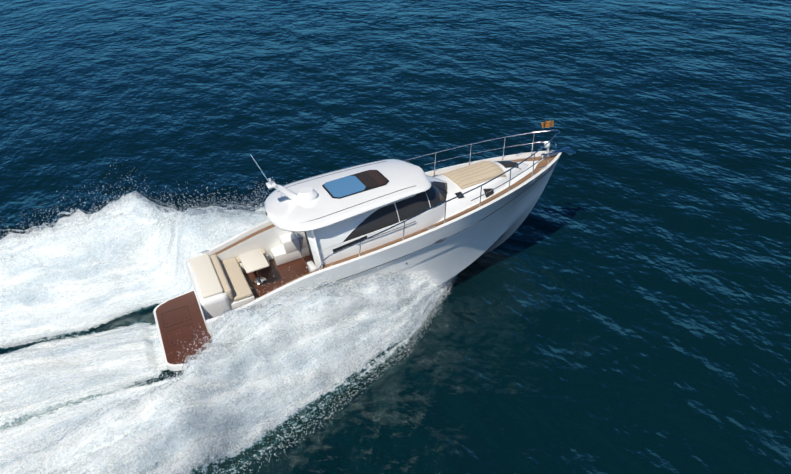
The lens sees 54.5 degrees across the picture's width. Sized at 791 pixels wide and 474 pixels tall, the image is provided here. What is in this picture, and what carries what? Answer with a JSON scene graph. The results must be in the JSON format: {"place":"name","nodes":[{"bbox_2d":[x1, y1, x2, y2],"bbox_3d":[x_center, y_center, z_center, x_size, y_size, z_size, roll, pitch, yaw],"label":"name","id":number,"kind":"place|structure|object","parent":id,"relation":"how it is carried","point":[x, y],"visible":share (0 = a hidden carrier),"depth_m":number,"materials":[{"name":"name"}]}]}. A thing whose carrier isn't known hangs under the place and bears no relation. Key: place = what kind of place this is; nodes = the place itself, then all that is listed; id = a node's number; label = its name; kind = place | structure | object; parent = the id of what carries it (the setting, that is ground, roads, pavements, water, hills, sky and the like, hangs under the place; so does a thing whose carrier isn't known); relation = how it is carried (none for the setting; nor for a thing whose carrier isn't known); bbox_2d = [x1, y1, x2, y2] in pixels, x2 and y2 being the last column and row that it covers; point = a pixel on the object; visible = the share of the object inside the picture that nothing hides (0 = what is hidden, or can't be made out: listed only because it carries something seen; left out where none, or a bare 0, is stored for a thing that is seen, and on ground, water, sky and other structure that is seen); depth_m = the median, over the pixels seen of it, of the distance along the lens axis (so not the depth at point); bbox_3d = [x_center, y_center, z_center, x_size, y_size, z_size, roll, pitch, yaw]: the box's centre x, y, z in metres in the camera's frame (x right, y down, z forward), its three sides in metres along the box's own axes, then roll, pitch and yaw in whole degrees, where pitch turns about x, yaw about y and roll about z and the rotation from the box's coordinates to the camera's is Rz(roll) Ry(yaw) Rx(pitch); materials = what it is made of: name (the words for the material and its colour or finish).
{"place":"outdoors","nodes":[
{"label":"outdoors","id":0,"kind":"place"},
{"bbox_2d":[0,0,790,473],"bbox_3d":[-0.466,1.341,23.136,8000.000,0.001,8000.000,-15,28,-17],"label":"sea","id":1,"kind":"structure","parent":0,"point":[618,300],"depth_m":31.53,"materials":[{"name":"liquid"}]},
{"bbox_2d":[0,314,167,431],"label":"wake foam","id":2,"kind":"object","parent":1,"relation":"on","point":[43,377],"visible":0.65,"depth_m":19.87,"materials":[{"name":"liquid"}]},
{"bbox_2d":[0,188,267,350],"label":"wake foam","id":3,"kind":"object","parent":1,"relation":"on","point":[190,232],"visible":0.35,"depth_m":23.57,"materials":[{"name":"liquid"}]},
{"bbox_2d":[0,165,286,344],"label":"spray droplets","id":4,"kind":"object","parent":1,"relation":"on","point":[117,236],"visible":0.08,"depth_m":24.00},
{"bbox_2d":[0,272,447,473],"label":"wake foam","id":5,"kind":"object","parent":1,"relation":"on","point":[180,423],"visible":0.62,"depth_m":17.39,"materials":[{"name":"liquid"}]},
{"bbox_2d":[0,262,456,473],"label":"spray droplets","id":6,"kind":"object","parent":1,"relation":"on","point":[423,293],"visible":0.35,"depth_m":18.08},
{"bbox_2d":[153,119,575,370],"bbox_3d":[-0.605,-0.692,22.129,13.420,5.205,4.090,-18,29,-15],"label":"motor yacht","id":7,"kind":"object","parent":1,"relation":"on","point":[446,223],"visible":0.92,"depth_m":21.43,"materials":[{"name":"white plastic"}]}
]}

